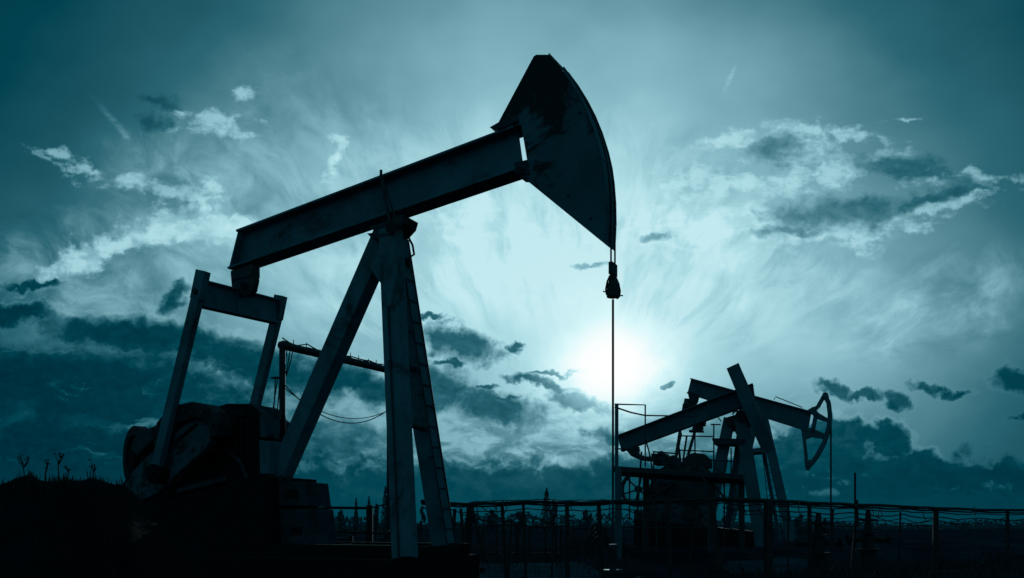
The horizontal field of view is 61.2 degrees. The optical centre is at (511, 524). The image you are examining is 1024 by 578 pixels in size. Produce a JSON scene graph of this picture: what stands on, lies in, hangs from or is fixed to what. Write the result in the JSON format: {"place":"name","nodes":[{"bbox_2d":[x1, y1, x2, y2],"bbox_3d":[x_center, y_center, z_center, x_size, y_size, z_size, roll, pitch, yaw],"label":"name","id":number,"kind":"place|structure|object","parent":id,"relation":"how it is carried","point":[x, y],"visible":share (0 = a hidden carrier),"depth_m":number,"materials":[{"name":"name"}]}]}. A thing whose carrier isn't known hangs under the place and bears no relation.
{"place":"outdoors","nodes":[
{"label":"outdoors","id":0,"kind":"place"},
{"bbox_2d":[0,0,1023,524],"label":"sky","id":1,"kind":"structure","parent":0,"point":[814,197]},
{"bbox_2d":[471,534,650,577],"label":"grass","id":2,"kind":"structure","parent":0,"point":[532,560],"depth_m":22.29,"materials":[{"name":"black plant"}]},
{"bbox_2d":[336,525,1023,577],"bbox_3d":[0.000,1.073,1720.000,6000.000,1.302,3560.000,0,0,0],"label":"ground","id":3,"kind":"structure","parent":0,"point":[915,545],"depth_m":24.88,"materials":[{"name":"soil"}]},
{"bbox_2d":[0,468,207,577],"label":"dirt mound","id":4,"kind":"object","parent":3,"relation":"on","point":[61,508],"visible":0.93,"depth_m":8.63,"materials":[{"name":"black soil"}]},
{"bbox_2d":[17,453,29,475],"bbox_3d":[-5.310,-0.577,9.412,0.138,0.401,0.090,0,0,0],"label":"weed","id":5,"kind":"object","parent":4,"relation":"on","point":[23,465],"visible":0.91,"depth_m":9.40,"materials":[{"name":"black plant"}]},
{"bbox_2d":[44,459,51,480],"bbox_3d":[-5.041,-0.599,9.400,0.062,0.248,0.053,0,0,35],"label":"weed","id":6,"kind":"object","parent":4,"relation":"on","point":[47,464],"visible":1,"depth_m":9.39,"materials":[{"name":"black plant"}]},
{"bbox_2d":[54,453,63,477],"bbox_3d":[-4.975,-0.637,9.492,0.101,0.314,0.097,0,0,0],"label":"weed","id":7,"kind":"object","parent":4,"relation":"on","point":[59,462],"visible":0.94,"depth_m":9.50,"materials":[{"name":"black plant"}]},
{"bbox_2d":[88,459,96,477],"bbox_3d":[-4.598,-0.604,9.501,0.100,0.246,0.050,0,0,19],"label":"weed","id":8,"kind":"object","parent":4,"relation":"on","point":[94,469],"visible":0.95,"depth_m":9.50,"materials":[{"name":"black plant"}]},
{"bbox_2d":[271,337,390,541],"bbox_3d":[-3.404,-0.864,16.274,0.490,4.927,3.630,0,0,28],"label":"cable frame","id":9,"kind":"object","parent":3,"relation":"on","point":[285,346],"visible":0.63,"depth_m":15.52,"materials":[{"name":"metal"}]},
{"bbox_2d":[337,510,348,534],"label":"tree","id":10,"kind":"object","parent":3,"relation":"on","point":[341,518],"visible":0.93,"depth_m":129.67,"materials":[{"name":"black plant"}]},
{"bbox_2d":[319,503,390,541],"bbox_3d":[-3.065,0.647,15.925,1.896,2.106,0.278,0,0,12],"label":"guard rail","id":11,"kind":"object","parent":3,"relation":"on","point":[369,532],"visible":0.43,"depth_m":15.85,"materials":[{"name":"black metal"}]},
{"bbox_2d":[352,498,359,537],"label":"tree","id":12,"kind":"object","parent":3,"relation":"on","point":[356,528],"visible":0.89,"depth_m":99.86,"materials":[{"name":"black plant"}]},
{"bbox_2d":[373,504,378,537],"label":"tree","id":13,"kind":"object","parent":3,"relation":"on","point":[375,519],"visible":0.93,"depth_m":104.84,"materials":[{"name":"black plant"}]},
{"bbox_2d":[376,486,386,538],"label":"tree","id":14,"kind":"object","parent":3,"relation":"on","point":[383,511],"visible":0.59,"depth_m":94.84,"materials":[{"name":"black plant"}]},
{"bbox_2d":[417,508,425,535],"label":"tree","id":15,"kind":"object","parent":3,"relation":"on","point":[420,525],"visible":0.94,"depth_m":119.80,"materials":[{"name":"black plant"}]},
{"bbox_2d":[485,509,499,532],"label":"tree","id":16,"kind":"object","parent":3,"relation":"on","point":[492,518],"visible":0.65,"depth_m":169.71,"materials":[{"name":"black plant"}]},
{"bbox_2d":[482,524,519,561],"bbox_3d":[-0.305,0.501,24.000,1.036,1.044,0.070,0,0,0],"label":"pipe barrier","id":17,"kind":"object","parent":3,"relation":"on","point":[517,552],"visible":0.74,"depth_m":23.98,"materials":[{"name":"black metal"}]},
{"bbox_2d":[513,510,527,531],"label":"tree","id":18,"kind":"object","parent":3,"relation":"on","point":[519,513],"visible":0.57,"depth_m":179.82,"materials":[{"name":"black plant"}]},
{"bbox_2d":[480,562,600,577],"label":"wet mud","id":19,"kind":"structure","parent":3,"relation":"on","point":[575,572],"depth_m":18.56,"materials":[{"name":"black soil"}]},
{"bbox_2d":[580,523,616,555],"bbox_3d":[1.900,0.328,19.225,0.810,0.750,0.510,0,0,0],"label":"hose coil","id":20,"kind":"object","parent":19,"relation":"on","point":[587,546],"visible":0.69,"depth_m":19.13,"materials":[{"name":"black rubber"}]},
{"bbox_2d":[539,487,551,531],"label":"tree","id":21,"kind":"object","parent":3,"relation":"on","point":[545,514],"visible":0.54,"depth_m":189.68,"materials":[{"name":"black plant"}]},
{"bbox_2d":[547,500,557,531],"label":"tree","id":22,"kind":"object","parent":3,"relation":"on","point":[555,513],"visible":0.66,"depth_m":184.75,"materials":[{"name":"black plant"}]},
{"bbox_2d":[576,509,592,531],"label":"tree","id":23,"kind":"object","parent":3,"relation":"on","point":[587,519],"visible":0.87,"depth_m":179.65,"materials":[{"name":"black plant"}]},
{"bbox_2d":[573,527,606,549],"bbox_3d":[2.430,0.587,27.000,1.070,1.034,0.070,0,0,0],"label":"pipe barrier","id":24,"kind":"object","parent":3,"relation":"on","point":[574,528],"visible":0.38,"depth_m":26.98,"materials":[{"name":"black metal"}]},
{"bbox_2d":[603,544,644,577],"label":"wellhead","id":25,"kind":"object","parent":3,"relation":"on","point":[612,571],"visible":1,"depth_m":11.51,"materials":[{"name":"metal"}]},
{"bbox_2d":[334,511,1023,529],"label":"wood","id":26,"kind":"object","parent":3,"relation":"on","point":[573,523],"visible":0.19,"depth_m":292.03,"materials":[{"name":"plant"}]},
{"bbox_2d":[614,403,744,558],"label":"service platform","id":27,"kind":"structure","parent":3,"relation":"on","point":[710,479],"depth_m":22.47,"materials":[{"name":"paint"}]},
{"bbox_2d":[618,363,775,547],"bbox_3d":[6.208,-2.197,29.421,5.353,6.196,2.000,0,0,20],"label":"pumpjack","id":28,"kind":"object","parent":3,"relation":"on","point":[739,423],"visible":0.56,"depth_m":28.86,"materials":[{"name":"paint"}]},
{"bbox_2d":[421,497,1023,577],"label":"metal fence","id":29,"kind":"object","parent":3,"relation":"on","point":[767,512],"visible":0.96,"depth_m":13.98,"materials":[{"name":"metal"}]},
{"bbox_2d":[675,378,832,540],"bbox_3d":[9.745,-2.624,35.040,6.058,6.874,2.088,0,0,24],"label":"pumpjack","id":30,"kind":"object","parent":3,"relation":"on","point":[788,415],"visible":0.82,"depth_m":34.39,"materials":[{"name":"paint"}]},
{"bbox_2d":[793,514,812,532],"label":"tree","id":31,"kind":"object","parent":3,"relation":"on","point":[798,526],"visible":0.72,"depth_m":159.09,"materials":[{"name":"black plant"}]},
{"bbox_2d":[854,473,858,550],"bbox_3d":[9.547,0.055,24.000,0.131,2.990,0.119,0,0,23],"label":"mast","id":32,"kind":"object","parent":3,"relation":"on","point":[855,501],"visible":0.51,"depth_m":23.97,"materials":[{"name":"black metal"}]},
{"bbox_2d":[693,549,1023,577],"bbox_3d":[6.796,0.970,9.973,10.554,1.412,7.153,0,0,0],"label":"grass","id":33,"kind":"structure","parent":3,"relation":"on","point":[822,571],"depth_m":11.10,"materials":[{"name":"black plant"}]},
{"bbox_2d":[846,510,890,564],"bbox_3d":[9.049,0.368,22.000,1.050,1.464,0.596,0,0,0],"label":"wellhead","id":34,"kind":"object","parent":3,"relation":"on","point":[868,539],"visible":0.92,"depth_m":21.90,"materials":[{"name":"black metal"}]},
{"bbox_3d":[-3.723,1.085,14.059,5.920,1.230,2.550,0,0,27],"label":"foundation","id":35,"kind":"object","parent":3,"relation":"on","visible":0},
{"bbox_2d":[123,53,622,558],"bbox_3d":[-3.189,-2.914,13.922,10.477,7.125,2.182,0,0,26],"label":"pumpjack","id":36,"kind":"object","parent":35,"relation":"on","point":[205,479],"visible":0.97,"depth_m":13.50,"materials":[{"name":"paint"}]},
{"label":"wet mud","id":37,"kind":"object","parent":3,"relation":"on","visible":0},
{"bbox_2d":[794,514,842,572],"bbox_3d":[7.078,0.420,20.000,1.050,1.361,0.596,0,0,0],"label":"wellhead","id":38,"kind":"object","parent":37,"relation":"on","point":[819,543],"visible":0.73,"depth_m":19.90,"materials":[{"name":"black metal"}]}
]}

